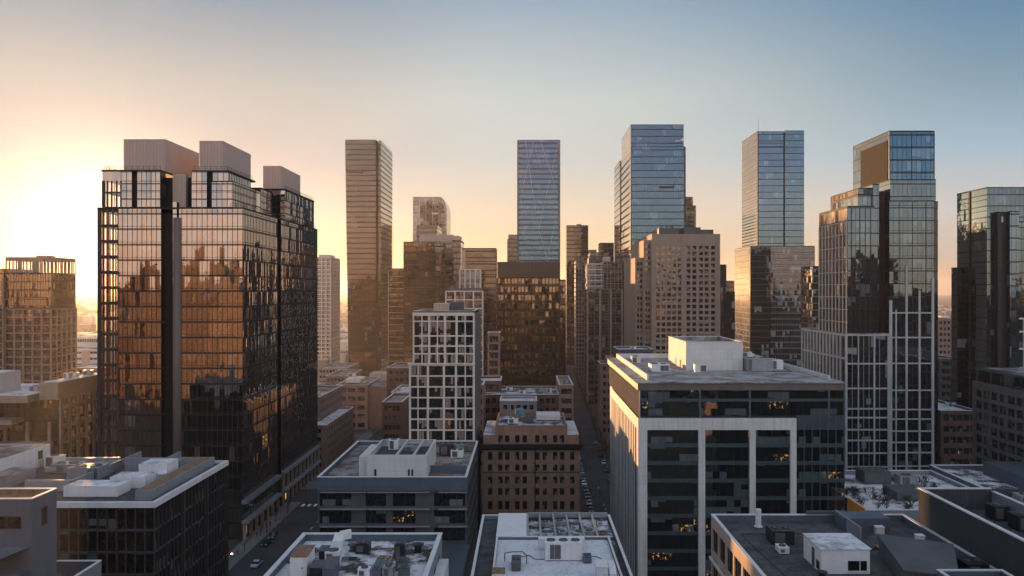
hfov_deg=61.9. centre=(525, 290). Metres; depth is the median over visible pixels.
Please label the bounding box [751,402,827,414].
window
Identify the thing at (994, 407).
window
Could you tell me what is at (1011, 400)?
window
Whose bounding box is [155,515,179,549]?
window
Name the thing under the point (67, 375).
air handler
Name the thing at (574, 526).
air handler
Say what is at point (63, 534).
window
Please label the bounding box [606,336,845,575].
office building
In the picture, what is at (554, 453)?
window
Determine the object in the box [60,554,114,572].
window
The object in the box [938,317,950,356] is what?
brick building
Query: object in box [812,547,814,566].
door
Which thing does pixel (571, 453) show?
window
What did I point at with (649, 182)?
blue skyscraper
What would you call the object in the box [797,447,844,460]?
window
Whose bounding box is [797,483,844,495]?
window
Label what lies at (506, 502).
window
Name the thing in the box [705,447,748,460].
window
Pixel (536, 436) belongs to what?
window
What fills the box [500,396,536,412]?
white roofed building
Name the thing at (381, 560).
skylight
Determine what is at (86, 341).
white building
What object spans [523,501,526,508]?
window
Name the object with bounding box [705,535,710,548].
window
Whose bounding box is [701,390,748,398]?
window
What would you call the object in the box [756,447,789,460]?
window
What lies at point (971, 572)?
walled roof building
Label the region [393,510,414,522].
window
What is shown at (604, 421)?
window
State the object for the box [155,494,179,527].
window
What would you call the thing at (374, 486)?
blue grey building
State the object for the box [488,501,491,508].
window
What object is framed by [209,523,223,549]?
window
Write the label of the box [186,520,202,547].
window
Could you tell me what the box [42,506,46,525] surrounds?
window
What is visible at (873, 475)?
air handler
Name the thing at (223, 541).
window
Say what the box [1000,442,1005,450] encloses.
window
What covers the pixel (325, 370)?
stone building
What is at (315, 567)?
plant cabinet
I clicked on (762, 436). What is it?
window
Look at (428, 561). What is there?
snowy roof building
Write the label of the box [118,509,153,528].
window
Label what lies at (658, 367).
air handler
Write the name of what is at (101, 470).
air handler
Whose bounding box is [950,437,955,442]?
window
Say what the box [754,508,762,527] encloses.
roof vent
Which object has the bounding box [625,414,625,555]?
window
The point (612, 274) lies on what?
stone office block
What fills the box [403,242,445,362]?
amber tower
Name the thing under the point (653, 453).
window
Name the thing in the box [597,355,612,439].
brick building
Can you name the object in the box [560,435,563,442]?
window
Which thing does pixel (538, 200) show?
braced tower
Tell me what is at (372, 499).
window
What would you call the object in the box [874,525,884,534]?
plant cabinet
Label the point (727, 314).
dark tower
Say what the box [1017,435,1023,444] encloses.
window
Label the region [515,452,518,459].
window
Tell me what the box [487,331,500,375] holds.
brick tower
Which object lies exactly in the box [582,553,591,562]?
air handler
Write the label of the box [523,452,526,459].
window
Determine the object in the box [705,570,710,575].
window
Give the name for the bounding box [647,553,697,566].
window
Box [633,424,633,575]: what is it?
window
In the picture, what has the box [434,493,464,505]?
window
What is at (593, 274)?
white banded block
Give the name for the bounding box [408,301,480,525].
white grid block
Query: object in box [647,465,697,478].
window
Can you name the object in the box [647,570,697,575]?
window
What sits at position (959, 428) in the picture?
window
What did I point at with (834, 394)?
window
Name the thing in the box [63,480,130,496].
air handler
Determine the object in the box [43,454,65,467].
air handler
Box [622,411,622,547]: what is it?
window
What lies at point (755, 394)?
window
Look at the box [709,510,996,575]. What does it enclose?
dark roof building
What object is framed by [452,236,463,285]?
slim tower
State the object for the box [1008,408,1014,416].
window
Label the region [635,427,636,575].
window
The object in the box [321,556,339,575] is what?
plant cabinet
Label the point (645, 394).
window
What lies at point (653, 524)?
window
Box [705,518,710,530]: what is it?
window
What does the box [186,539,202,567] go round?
window
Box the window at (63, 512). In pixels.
[60,509,114,528]
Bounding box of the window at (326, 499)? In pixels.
[320,493,350,505]
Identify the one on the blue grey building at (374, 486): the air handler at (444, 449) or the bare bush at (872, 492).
the air handler at (444, 449)
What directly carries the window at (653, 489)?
in the office building at (691, 451)
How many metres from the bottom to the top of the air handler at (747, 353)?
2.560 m
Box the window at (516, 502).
[515,501,518,508]
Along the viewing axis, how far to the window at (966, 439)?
300.30 m
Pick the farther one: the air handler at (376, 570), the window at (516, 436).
the window at (516, 436)
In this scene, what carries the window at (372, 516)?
in the blue grey building at (374, 486)
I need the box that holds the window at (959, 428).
[957,426,961,431]
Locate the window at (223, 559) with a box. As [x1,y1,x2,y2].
[209,559,223,575]
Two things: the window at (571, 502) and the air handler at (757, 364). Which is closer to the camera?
the air handler at (757, 364)
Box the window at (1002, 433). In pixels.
[1000,430,1005,438]
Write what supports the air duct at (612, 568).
on the white roof building at (500, 535)
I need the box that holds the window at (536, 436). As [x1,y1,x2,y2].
[535,435,538,442]
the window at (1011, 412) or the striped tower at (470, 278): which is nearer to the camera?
the window at (1011, 412)
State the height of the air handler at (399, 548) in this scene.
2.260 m
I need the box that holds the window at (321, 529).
[320,528,350,531]
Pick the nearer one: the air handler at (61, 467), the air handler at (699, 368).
the air handler at (61, 467)
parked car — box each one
[250,560,262,567]
[260,538,271,545]
[267,531,277,538]
[583,486,588,491]
[586,499,591,504]
[588,507,593,511]
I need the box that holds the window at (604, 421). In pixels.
[603,420,609,431]
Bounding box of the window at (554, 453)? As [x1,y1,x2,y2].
[553,452,556,459]
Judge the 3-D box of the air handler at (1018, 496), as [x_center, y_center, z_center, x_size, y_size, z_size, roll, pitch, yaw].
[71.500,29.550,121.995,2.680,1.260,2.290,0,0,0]
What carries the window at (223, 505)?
in the dark glass building at (175, 522)
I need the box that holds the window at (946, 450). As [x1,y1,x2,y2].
[944,448,948,453]
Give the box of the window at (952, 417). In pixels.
[950,415,955,420]
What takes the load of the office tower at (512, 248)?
on the ground
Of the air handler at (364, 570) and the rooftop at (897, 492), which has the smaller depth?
the air handler at (364, 570)
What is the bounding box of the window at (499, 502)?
[498,501,501,508]
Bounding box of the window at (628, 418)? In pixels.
[628,418,628,563]
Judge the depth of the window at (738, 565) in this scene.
113.87 m
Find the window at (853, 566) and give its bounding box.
[847,561,867,571]
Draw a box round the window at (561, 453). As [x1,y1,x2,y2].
[560,452,563,459]
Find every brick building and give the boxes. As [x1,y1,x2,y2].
[382,393,408,438]
[387,363,408,396]
[391,385,408,393]
[479,413,582,513]
[481,376,501,391]
[485,386,558,426]
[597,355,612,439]
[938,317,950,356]
[938,400,971,464]
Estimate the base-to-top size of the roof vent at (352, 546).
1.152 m
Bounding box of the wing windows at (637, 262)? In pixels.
[637,262,641,345]
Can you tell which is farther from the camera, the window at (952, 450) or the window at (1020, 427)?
the window at (952, 450)
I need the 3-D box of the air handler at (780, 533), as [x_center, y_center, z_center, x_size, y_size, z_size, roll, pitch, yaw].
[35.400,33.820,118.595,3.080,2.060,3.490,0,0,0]
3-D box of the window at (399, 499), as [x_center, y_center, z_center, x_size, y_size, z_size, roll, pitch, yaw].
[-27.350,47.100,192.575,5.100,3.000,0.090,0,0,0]
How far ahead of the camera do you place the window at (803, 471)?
194.27 m
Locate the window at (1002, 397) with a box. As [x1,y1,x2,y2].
[1000,394,1005,402]
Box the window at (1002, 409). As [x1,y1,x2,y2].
[1000,406,1005,414]
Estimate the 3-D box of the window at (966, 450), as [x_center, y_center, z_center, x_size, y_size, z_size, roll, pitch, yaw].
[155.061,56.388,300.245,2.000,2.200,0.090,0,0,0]
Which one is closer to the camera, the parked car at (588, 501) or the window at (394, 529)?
the window at (394, 529)
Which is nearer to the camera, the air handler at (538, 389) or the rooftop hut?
the rooftop hut
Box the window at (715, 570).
[714,560,717,575]
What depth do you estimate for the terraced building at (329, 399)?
369.80 m
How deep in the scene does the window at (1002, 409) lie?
238.26 m
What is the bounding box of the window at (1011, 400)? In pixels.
[1008,396,1014,404]
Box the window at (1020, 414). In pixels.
[1017,410,1023,419]
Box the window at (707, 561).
[705,553,710,566]
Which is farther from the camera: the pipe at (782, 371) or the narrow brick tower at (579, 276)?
the narrow brick tower at (579, 276)
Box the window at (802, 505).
[797,500,844,513]
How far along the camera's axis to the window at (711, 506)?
194.27 m
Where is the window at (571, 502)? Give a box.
[570,501,573,508]
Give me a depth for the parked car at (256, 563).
215.64 m
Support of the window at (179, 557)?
in the dark glass building at (175, 522)
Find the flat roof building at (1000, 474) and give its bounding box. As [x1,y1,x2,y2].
[929,461,1023,488]
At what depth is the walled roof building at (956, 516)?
114.81 m
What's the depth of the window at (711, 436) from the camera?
194.27 m
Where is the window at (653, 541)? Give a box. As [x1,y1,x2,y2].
[647,535,697,548]
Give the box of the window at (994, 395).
[992,392,996,400]
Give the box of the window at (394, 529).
[393,528,414,531]
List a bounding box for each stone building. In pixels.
[77,363,114,416]
[318,363,358,381]
[325,369,361,384]
[481,380,484,489]
[556,376,572,420]
[613,346,652,357]
[938,355,950,401]
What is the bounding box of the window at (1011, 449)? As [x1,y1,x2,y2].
[1008,444,1014,453]
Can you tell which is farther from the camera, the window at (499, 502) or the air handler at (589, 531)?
the window at (499, 502)
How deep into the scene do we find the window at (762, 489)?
194.27 m
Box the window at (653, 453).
[647,447,697,460]
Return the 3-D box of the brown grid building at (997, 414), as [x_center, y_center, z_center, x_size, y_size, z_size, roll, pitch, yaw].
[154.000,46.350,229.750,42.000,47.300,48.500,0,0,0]
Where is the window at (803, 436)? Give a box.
[797,430,844,443]
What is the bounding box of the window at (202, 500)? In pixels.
[186,500,202,527]
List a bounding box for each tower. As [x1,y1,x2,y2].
[0,255,76,382]
[97,139,320,539]
[318,255,339,362]
[345,140,391,376]
[388,268,402,366]
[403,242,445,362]
[413,197,450,241]
[416,225,441,241]
[420,235,453,290]
[445,286,483,375]
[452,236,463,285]
[459,269,481,287]
[461,248,496,375]
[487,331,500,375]
[507,234,516,261]
[517,140,559,277]
[560,279,565,375]
[565,224,587,364]
[574,257,586,375]
[584,289,622,404]
[588,250,612,262]
[598,243,613,260]
[624,227,719,352]
[686,197,695,226]
[720,264,726,291]
[720,292,734,339]
[726,281,733,291]
[801,131,960,469]
[951,187,1023,407]
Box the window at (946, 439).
[944,437,948,442]
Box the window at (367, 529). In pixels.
[366,528,385,531]
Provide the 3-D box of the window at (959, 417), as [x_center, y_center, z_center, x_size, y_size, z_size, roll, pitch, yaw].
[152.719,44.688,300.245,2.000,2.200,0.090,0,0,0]
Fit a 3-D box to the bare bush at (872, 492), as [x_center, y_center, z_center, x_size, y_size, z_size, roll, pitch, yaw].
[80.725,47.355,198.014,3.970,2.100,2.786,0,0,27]
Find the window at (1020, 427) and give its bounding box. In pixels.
[1017,422,1023,431]
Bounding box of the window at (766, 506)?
[756,500,789,513]
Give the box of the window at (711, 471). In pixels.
[705,465,748,478]
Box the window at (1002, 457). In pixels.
[1000,454,1005,460]
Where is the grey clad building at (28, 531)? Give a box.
[0,488,56,575]
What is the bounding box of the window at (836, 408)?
[830,402,843,414]
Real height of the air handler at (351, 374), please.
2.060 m
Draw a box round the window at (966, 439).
[964,437,968,442]
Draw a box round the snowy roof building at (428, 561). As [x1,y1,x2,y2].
[263,532,448,575]
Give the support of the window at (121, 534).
in the dark glass building at (175, 522)
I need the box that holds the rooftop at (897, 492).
[845,470,968,521]
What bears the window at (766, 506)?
in the office building at (691, 451)
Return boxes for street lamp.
[266,504,272,532]
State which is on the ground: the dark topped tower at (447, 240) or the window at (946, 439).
the dark topped tower at (447, 240)
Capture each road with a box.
[229,429,381,575]
[290,491,609,500]
[566,367,609,513]
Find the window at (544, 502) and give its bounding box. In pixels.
[543,501,546,508]
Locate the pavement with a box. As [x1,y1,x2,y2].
[229,428,378,569]
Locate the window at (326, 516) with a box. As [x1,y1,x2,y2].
[320,510,350,522]
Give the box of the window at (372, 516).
[366,510,385,522]
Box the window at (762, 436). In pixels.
[756,430,789,443]
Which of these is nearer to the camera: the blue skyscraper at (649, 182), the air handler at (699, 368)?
the air handler at (699, 368)
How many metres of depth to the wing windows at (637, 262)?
432.38 m
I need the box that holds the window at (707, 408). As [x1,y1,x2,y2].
[701,402,748,414]
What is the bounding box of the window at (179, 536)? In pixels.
[155,536,179,571]
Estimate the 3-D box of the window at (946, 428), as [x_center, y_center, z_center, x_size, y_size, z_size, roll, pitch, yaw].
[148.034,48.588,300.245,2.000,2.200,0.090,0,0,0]
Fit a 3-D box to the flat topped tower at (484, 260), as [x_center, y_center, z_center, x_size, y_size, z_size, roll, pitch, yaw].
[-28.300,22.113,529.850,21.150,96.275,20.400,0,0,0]
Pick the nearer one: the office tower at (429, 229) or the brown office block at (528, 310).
the brown office block at (528, 310)
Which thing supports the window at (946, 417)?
in the brick building at (954, 432)
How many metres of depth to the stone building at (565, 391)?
318.20 m
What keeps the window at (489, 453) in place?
in the brick building at (534, 466)
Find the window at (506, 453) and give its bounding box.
[505,452,508,459]
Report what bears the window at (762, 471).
in the office building at (691, 451)
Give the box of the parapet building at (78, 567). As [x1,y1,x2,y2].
[57,560,101,575]
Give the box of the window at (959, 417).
[957,415,961,420]
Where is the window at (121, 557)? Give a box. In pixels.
[118,554,153,572]
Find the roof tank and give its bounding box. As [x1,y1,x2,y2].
[515,408,524,416]
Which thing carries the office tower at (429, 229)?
on the ground
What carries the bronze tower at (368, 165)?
on the ground
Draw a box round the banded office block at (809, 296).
[801,266,818,327]
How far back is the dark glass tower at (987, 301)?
304.25 m
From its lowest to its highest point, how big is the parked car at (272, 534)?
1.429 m
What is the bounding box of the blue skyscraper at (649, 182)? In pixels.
[614,124,685,345]
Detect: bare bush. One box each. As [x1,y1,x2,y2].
[845,486,851,495]
[854,495,867,505]
[865,491,879,499]
[880,493,892,500]
[901,498,918,507]
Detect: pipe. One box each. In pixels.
[371,547,393,568]
[504,551,526,563]
[741,533,801,575]
[770,367,791,371]
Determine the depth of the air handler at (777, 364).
222.70 m
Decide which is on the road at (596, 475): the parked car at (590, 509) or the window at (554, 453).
the parked car at (590, 509)
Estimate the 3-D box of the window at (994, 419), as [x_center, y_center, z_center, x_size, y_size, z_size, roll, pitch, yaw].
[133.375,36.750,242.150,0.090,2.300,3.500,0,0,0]
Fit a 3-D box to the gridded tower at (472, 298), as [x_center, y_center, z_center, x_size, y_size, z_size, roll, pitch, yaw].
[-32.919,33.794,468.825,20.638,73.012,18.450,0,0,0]
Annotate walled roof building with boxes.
[918,487,1023,575]
[936,569,1012,575]
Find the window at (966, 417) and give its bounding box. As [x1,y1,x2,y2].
[964,415,968,420]
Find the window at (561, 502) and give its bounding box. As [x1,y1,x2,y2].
[560,501,563,508]
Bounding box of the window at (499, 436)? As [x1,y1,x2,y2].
[498,435,501,442]
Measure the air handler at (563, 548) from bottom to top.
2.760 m
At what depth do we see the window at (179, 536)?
144.37 m
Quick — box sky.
[0,0,1023,294]
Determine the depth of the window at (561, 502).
243.31 m
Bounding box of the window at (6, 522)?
[0,516,20,528]
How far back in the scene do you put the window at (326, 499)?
192.62 m
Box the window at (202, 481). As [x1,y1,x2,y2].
[186,481,202,507]
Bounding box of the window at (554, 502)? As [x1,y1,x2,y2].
[553,501,556,508]
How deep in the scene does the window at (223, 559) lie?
170.90 m
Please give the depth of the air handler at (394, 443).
210.80 m
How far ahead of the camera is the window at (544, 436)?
243.79 m
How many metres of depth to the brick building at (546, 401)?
318.06 m
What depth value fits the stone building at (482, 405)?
300.27 m
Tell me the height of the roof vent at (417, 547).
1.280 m
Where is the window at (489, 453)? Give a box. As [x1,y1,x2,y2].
[488,452,491,459]
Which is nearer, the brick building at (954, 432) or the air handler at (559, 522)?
the air handler at (559, 522)
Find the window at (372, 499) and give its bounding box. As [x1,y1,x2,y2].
[366,493,385,505]
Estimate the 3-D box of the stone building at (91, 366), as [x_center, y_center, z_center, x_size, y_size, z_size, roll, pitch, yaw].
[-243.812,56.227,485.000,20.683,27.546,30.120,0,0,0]
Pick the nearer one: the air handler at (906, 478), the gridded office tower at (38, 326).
the air handler at (906, 478)
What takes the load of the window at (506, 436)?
in the brick building at (534, 466)
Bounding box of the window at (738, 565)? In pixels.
[736,558,740,575]
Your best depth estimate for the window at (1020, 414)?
229.91 m
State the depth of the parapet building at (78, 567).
125.70 m
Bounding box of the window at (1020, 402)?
[1017,398,1023,406]
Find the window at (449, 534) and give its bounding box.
[434,528,464,540]
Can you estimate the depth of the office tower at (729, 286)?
700.00 m
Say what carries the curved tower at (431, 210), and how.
on the ground
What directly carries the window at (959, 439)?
in the brick building at (954, 432)
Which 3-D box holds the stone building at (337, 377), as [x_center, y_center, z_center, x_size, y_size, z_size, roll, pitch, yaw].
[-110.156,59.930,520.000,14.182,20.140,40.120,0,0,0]
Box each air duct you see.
[45,460,117,471]
[66,457,120,462]
[332,529,351,547]
[538,536,584,546]
[607,560,616,575]
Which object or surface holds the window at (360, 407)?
in the office building at (367, 398)
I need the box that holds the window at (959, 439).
[957,437,961,442]
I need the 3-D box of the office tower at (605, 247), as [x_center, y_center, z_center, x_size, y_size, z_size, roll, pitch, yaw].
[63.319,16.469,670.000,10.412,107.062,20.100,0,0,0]
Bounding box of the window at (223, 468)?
[209,468,223,492]
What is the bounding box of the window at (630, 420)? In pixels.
[630,420,630,568]
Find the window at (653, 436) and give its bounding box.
[647,430,697,443]
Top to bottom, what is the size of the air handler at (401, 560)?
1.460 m
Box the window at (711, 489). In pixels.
[705,483,748,495]
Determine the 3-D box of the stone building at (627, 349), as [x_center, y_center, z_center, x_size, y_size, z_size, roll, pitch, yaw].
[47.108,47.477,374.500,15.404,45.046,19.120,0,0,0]
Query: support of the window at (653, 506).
in the office building at (691, 451)
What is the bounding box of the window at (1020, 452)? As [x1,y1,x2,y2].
[1017,447,1023,456]
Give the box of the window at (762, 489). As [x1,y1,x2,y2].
[756,483,789,495]
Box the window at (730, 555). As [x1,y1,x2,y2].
[728,548,732,575]
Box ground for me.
[76,295,950,551]
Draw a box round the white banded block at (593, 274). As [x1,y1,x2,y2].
[585,258,602,288]
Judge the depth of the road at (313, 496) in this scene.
290.15 m
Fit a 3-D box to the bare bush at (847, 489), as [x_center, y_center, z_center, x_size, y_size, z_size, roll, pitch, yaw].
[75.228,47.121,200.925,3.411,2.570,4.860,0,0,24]
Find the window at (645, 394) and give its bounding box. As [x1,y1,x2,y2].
[641,390,698,398]
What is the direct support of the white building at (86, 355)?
on the ground
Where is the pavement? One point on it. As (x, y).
(235, 558)
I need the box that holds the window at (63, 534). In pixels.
[60,531,114,550]
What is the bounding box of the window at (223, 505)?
[209,505,223,530]
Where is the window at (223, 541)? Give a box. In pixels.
[209,541,223,567]
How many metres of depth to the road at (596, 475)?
364.56 m
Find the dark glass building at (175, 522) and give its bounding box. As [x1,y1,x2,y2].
[0,444,228,575]
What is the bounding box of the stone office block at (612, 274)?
[601,257,621,288]
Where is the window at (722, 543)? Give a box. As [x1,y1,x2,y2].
[721,539,724,564]
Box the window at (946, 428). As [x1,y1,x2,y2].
[944,426,948,431]
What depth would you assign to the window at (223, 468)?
168.13 m
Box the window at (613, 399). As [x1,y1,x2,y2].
[613,399,613,523]
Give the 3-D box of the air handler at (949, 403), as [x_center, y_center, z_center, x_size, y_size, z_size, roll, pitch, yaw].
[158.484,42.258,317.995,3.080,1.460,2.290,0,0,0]
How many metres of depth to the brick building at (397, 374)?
420.00 m
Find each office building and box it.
[336,376,386,429]
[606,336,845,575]
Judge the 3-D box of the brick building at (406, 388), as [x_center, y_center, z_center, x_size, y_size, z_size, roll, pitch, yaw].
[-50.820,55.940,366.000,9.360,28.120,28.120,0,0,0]
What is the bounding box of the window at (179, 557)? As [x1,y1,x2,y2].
[155,557,179,575]
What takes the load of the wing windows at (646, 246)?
in the stone tower at (671, 281)
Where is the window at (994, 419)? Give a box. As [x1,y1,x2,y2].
[992,416,996,424]
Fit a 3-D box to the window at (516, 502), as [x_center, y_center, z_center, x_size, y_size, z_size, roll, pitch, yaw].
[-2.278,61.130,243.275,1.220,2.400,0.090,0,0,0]
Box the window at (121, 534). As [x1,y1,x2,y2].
[118,531,153,550]
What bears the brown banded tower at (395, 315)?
on the ground
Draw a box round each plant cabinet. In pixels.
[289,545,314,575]
[309,560,324,575]
[318,545,330,559]
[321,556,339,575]
[492,567,504,575]
[595,559,608,575]
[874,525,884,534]
[914,533,925,539]
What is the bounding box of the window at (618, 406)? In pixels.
[618,406,618,536]
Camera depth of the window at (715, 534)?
127.39 m
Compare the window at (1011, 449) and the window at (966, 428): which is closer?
the window at (1011, 449)
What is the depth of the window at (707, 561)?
194.27 m
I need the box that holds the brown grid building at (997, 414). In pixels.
[972,368,1023,464]
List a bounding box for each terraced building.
[318,385,341,421]
[318,407,353,469]
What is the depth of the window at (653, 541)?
194.27 m
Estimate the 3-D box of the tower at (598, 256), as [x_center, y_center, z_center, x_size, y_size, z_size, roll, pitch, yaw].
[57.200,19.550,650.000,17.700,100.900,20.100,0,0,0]
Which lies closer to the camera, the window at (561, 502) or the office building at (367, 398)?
the window at (561, 502)
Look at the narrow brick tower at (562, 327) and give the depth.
500.00 m
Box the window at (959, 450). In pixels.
[957,448,961,453]
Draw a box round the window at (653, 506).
[647,500,697,513]
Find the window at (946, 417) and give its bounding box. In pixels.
[944,415,948,420]
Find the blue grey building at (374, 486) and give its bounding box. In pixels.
[317,438,477,575]
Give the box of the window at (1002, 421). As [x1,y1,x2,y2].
[1000,418,1005,426]
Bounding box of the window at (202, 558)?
[186,558,202,575]
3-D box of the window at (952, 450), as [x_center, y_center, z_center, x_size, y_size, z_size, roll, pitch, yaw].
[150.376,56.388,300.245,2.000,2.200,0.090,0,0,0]
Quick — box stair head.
[536,411,559,419]
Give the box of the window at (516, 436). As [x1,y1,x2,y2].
[515,435,518,442]
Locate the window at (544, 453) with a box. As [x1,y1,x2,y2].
[543,452,546,459]
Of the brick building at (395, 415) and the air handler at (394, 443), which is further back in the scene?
the brick building at (395, 415)
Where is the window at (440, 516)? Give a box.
[434,510,464,522]
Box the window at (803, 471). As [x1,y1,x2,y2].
[797,465,844,478]
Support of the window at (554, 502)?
in the brick building at (534, 466)
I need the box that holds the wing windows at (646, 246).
[645,245,649,346]
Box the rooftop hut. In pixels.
[802,533,871,573]
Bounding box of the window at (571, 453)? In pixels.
[570,452,573,459]
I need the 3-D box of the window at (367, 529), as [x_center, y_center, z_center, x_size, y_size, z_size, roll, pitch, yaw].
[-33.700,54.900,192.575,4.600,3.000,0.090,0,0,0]
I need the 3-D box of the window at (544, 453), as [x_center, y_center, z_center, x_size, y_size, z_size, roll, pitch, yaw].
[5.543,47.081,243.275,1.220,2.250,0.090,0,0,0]
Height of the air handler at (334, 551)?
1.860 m
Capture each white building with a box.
[77,335,114,347]
[77,346,114,364]
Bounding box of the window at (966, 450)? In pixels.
[964,448,968,453]
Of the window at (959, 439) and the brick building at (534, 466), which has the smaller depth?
the brick building at (534, 466)
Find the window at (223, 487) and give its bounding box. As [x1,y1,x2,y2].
[209,487,223,511]
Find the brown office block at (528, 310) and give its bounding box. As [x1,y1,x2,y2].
[497,262,559,385]
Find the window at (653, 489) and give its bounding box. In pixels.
[647,483,697,495]
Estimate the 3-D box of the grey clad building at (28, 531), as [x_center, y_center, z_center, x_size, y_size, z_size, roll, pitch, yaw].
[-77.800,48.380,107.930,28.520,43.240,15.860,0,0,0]
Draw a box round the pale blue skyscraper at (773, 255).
[734,130,814,366]
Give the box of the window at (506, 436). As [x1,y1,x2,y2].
[505,435,508,442]
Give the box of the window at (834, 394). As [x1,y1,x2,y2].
[830,385,844,398]
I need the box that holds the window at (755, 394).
[751,390,827,398]
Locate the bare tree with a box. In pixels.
[238,533,253,550]
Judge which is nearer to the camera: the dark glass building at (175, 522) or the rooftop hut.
the rooftop hut
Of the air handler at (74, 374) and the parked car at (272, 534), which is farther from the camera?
the air handler at (74, 374)
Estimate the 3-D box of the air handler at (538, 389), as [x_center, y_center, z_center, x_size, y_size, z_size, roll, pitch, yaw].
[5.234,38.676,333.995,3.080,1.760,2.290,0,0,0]
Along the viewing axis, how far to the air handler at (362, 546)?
116.50 m
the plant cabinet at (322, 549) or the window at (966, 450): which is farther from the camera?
the window at (966, 450)
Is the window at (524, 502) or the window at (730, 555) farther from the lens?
the window at (524, 502)
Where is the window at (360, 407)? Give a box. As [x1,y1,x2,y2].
[358,405,364,409]
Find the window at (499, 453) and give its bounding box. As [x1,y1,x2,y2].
[498,452,501,459]
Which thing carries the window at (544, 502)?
in the brick building at (534, 466)
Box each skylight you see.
[341,557,357,562]
[374,555,390,569]
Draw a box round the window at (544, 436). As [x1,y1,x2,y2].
[543,435,546,442]
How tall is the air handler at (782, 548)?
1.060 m
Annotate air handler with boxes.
[29,385,38,390]
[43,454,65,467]
[50,461,84,473]
[63,372,71,378]
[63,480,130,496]
[67,463,109,479]
[72,372,79,376]
[83,369,93,374]
[110,472,155,488]
[138,458,177,479]
[324,547,342,562]
[348,373,355,376]
[355,540,371,553]
[357,565,371,575]
[371,565,381,575]
[382,563,394,575]
[389,438,399,449]
[394,541,405,559]
[395,556,408,570]
[397,563,410,575]
[405,443,418,451]
[439,444,453,455]
[442,443,466,448]
[451,449,463,457]
[464,443,473,451]
[508,417,517,423]
[511,555,520,570]
[522,416,533,421]
[535,387,542,391]
[541,520,549,527]
[542,530,552,535]
[544,537,581,560]
[555,519,564,525]
[558,530,565,535]
[570,523,578,529]
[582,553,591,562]
[584,528,594,535]
[596,518,607,525]
[631,355,639,363]
[648,363,668,371]
[693,364,706,372]
[743,351,751,356]
[743,357,772,371]
[765,524,794,544]
[772,358,782,369]
[775,543,789,554]
[855,467,890,483]
[894,473,917,485]
[945,402,955,405]
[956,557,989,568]
[985,502,1009,520]
[1007,511,1023,531]
[1012,492,1023,502]
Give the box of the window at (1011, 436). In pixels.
[1008,432,1014,441]
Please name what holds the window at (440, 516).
in the blue grey building at (374, 486)
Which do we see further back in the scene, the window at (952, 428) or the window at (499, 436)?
the window at (952, 428)
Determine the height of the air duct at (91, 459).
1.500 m
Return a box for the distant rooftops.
[76,302,950,413]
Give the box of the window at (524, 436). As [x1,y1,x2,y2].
[523,435,526,442]
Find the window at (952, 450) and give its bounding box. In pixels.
[950,448,955,453]
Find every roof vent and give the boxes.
[156,471,166,478]
[348,542,355,551]
[412,542,423,552]
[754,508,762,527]
[816,570,827,575]
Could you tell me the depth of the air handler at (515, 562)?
120.10 m
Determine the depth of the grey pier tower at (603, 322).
525.00 m
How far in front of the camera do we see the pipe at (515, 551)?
124.14 m
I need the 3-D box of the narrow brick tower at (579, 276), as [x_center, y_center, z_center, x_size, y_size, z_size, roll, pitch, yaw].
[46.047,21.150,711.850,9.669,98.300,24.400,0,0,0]
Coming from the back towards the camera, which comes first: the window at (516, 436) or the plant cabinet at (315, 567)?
the window at (516, 436)
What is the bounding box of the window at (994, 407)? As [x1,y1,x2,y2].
[992,404,996,412]
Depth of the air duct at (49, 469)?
163.98 m
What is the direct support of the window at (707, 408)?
in the office building at (691, 451)
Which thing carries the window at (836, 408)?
in the office building at (691, 451)
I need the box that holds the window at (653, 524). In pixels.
[647,518,697,530]
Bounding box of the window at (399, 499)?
[393,493,414,505]
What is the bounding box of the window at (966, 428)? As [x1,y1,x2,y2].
[964,426,968,431]
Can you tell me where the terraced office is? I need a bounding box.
[0,370,105,456]
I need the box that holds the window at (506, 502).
[505,501,508,508]
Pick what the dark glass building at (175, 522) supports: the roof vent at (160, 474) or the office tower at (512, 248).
the roof vent at (160, 474)
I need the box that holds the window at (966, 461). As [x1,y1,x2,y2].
[964,459,968,464]
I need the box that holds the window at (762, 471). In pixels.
[756,465,789,478]
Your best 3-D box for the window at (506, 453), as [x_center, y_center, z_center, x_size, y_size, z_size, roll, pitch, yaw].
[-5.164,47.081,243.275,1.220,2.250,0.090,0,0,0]
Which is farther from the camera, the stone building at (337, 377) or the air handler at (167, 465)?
the stone building at (337, 377)
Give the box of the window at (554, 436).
[553,435,556,442]
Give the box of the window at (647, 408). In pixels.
[641,402,698,414]
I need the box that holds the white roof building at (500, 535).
[471,512,632,575]
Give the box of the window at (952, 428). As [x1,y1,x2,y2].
[950,426,955,431]
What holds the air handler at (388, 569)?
on the snowy roof building at (428, 561)
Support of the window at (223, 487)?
in the dark glass building at (175, 522)
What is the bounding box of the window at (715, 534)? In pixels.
[714,530,717,554]
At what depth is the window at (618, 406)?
235.77 m
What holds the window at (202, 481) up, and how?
in the dark glass building at (175, 522)
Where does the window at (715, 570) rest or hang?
in the dark roof building at (901, 551)
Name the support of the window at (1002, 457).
in the brown grid building at (997, 414)
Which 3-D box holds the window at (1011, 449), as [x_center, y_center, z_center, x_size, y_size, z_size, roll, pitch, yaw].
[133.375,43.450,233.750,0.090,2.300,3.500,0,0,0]
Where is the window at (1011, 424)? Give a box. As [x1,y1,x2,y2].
[1008,420,1014,429]
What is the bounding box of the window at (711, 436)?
[705,430,748,443]
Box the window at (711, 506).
[705,500,748,513]
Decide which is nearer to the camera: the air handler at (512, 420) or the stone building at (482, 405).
the air handler at (512, 420)

